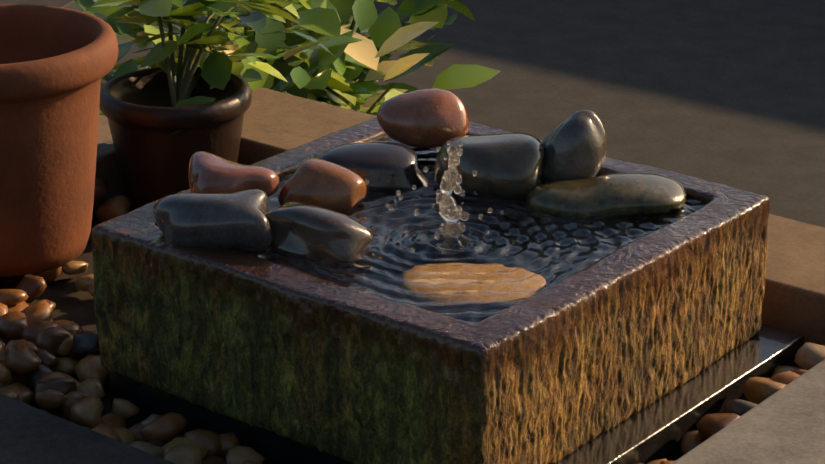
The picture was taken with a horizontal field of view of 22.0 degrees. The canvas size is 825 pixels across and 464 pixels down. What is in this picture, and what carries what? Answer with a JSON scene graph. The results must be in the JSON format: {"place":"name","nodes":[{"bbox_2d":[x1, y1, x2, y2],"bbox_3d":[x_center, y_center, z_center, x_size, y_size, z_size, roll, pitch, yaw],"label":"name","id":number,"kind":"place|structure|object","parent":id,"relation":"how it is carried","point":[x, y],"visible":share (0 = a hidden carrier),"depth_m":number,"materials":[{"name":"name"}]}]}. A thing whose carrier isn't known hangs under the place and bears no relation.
{"place":"outdoors","nodes":[
{"label":"outdoors","id":0,"kind":"place"},
{"bbox_2d":[97,115,111,143],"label":"terrace paving","id":1,"kind":"structure","parent":0,"point":[104,133],"depth_m":2.84,"materials":[{"name":"stone"}]},
{"bbox_2d":[0,0,824,227],"bbox_3d":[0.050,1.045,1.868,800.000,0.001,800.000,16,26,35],"label":"asphalt ground","id":2,"kind":"structure","parent":0,"point":[731,93],"depth_m":5.61,"materials":[{"name":"grey asphalt"}]},
{"bbox_2d":[62,0,521,132],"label":"garden shrub","id":3,"kind":"object","parent":2,"relation":"on","point":[366,60],"depth_m":4.01,"materials":[{"name":"green plant"}]},
{"bbox_3d":[0.015,0.614,1.796,1.365,0.855,1.095,16,26,35],"label":"raised bed wall","id":4,"kind":"object","parent":2,"relation":"on","visible":0},
{"bbox_2d":[92,139,135,218],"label":"border slab","id":5,"kind":"structure","parent":4,"relation":"on","point":[107,168],"depth_m":2.21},
{"bbox_2d":[0,177,824,463],"bbox_3d":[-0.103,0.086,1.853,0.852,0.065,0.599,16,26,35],"label":"gravel bed","id":6,"kind":"object","parent":4,"relation":"on","point":[44,356],"visible":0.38,"depth_m":1.77,"materials":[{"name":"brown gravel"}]},
{"bbox_2d":[0,4,117,276],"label":"terracotta pot","id":7,"kind":"object","parent":6,"relation":"on","point":[57,64],"visible":1,"depth_m":1.97,"materials":[{"name":"orange ceramic"}]},
{"bbox_2d":[0,394,174,463],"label":"border slab","id":8,"kind":"structure","parent":6,"relation":"on","point":[29,434],"depth_m":1.57,"materials":[{"name":"grey concrete"}]},
{"bbox_2d":[99,67,251,204],"bbox_3d":[-0.243,-0.094,2.192,0.157,0.118,0.157,16,26,35],"label":"plant pot","id":9,"kind":"object","parent":6,"relation":"on","point":[143,116],"visible":0.85,"depth_m":2.14,"materials":[{"name":"brown ceramic"}]},
{"bbox_2d":[82,0,332,134],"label":"pot plant","id":10,"kind":"object","parent":9,"relation":"in","point":[219,64],"depth_m":2.21,"materials":[{"name":"green plant"}]},
{"bbox_2d":[109,323,804,463],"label":"base tray","id":11,"kind":"object","parent":6,"relation":"on","point":[662,426],"visible":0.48,"depth_m":1.71,"materials":[{"name":"black metal"}]},
{"bbox_2d":[91,117,769,463],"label":"fountain basin","id":12,"kind":"object","parent":11,"relation":"on","point":[557,372],"visible":0.65,"depth_m":1.64,"materials":[{"name":"brown stone"}]},
{"bbox_2d":[251,136,708,322],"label":"basin water","id":13,"kind":"structure","parent":12,"relation":"in","point":[521,251],"depth_m":1.70,"materials":[{"name":"clear liquid"}]},
{"bbox_2d":[153,189,271,253],"bbox_3d":[-0.159,-0.008,1.697,0.102,0.048,0.057,-1,27,9],"label":"stone","id":14,"kind":"object","parent":13,"relation":"on","point":[238,221],"visible":0.88,"depth_m":1.67,"materials":[{"name":"grey stone"}]},
{"bbox_2d":[188,151,278,196],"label":"stone","id":15,"kind":"object","parent":13,"relation":"on","point":[209,173],"visible":0.69,"depth_m":1.75,"materials":[{"name":"stone"}]},
{"bbox_2d":[266,201,372,262],"bbox_3d":[-0.077,0.001,1.694,0.088,0.046,0.053,22,19,24],"label":"stone","id":16,"kind":"object","parent":13,"relation":"on","point":[311,233],"visible":0.92,"depth_m":1.67,"materials":[{"name":"grey stone"}]},
{"bbox_2d":[278,158,366,212],"bbox_3d":[-0.074,-0.037,1.787,0.069,0.043,0.058,11,23,13],"label":"stone","id":17,"kind":"object","parent":13,"relation":"on","point":[326,184],"visible":0.9,"depth_m":1.77,"materials":[{"name":"brown stone"}]},
{"bbox_2d":[315,142,427,192],"bbox_3d":[-0.039,-0.053,1.842,0.107,0.041,0.056,-1,21,-1],"label":"black pebble","id":18,"kind":"object","parent":13,"relation":"on","point":[385,167],"visible":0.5,"depth_m":1.82,"materials":[{"name":"black stone"}]},
{"bbox_2d":[377,88,469,148],"bbox_3d":[0.009,-0.101,1.906,0.080,0.050,0.064,-15,23,-6],"label":"brown pebble","id":19,"kind":"object","parent":13,"relation":"on","point":[428,118],"visible":0.92,"depth_m":1.88,"materials":[{"name":"brown stone"}]},
{"bbox_2d":[365,147,503,252],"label":"water droplets","id":20,"kind":"object","parent":13,"relation":"on","point":[397,198],"visible":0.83,"depth_m":1.70,"materials":[{"name":"clear liquid"}]},
{"bbox_2d":[430,145,470,245],"bbox_3d":[0.031,-0.031,1.703,0.040,0.084,0.044,16,26,35],"label":"fountain jet","id":21,"kind":"object","parent":13,"relation":"on","point":[452,228],"visible":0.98,"depth_m":1.70,"materials":[{"name":"clear liquid"}]},
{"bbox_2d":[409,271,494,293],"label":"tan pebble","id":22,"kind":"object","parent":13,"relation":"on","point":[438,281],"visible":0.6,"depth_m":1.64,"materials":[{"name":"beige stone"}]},
{"bbox_2d":[433,133,543,201],"bbox_3d":[0.067,-0.053,1.817,0.100,0.060,0.075,1,21,2],"label":"pebble","id":23,"kind":"object","parent":13,"relation":"on","point":[507,166],"visible":0.69,"depth_m":1.79,"materials":[{"name":"black stone"}]},
{"bbox_2d":[542,110,607,181],"bbox_3d":[0.136,-0.065,1.816,0.055,0.084,0.040,23,20,-6],"label":"stone","id":24,"kind":"object","parent":13,"relation":"on","point":[575,145],"visible":0.75,"depth_m":1.80,"materials":[{"name":"grey stone"}]},
{"bbox_2d":[525,173,685,217],"bbox_3d":[0.163,-0.025,1.800,0.138,0.049,0.076,2,21,-5],"label":"stone","id":25,"kind":"object","parent":12,"relation":"on","point":[626,194],"visible":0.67,"depth_m":1.77,"materials":[{"name":"grey stone"}]},
{"bbox_2d":[237,88,824,344],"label":"border slab","id":26,"kind":"structure","parent":6,"relation":"on","point":[275,122],"depth_m":1.99,"materials":[{"name":"stone"}]},
{"bbox_2d":[672,359,824,463],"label":"border slab","id":27,"kind":"structure","parent":6,"relation":"on","point":[785,424],"depth_m":1.59,"materials":[{"name":"grey concrete"}]},
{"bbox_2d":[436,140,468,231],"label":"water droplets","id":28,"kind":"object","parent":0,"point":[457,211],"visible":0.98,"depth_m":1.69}
]}

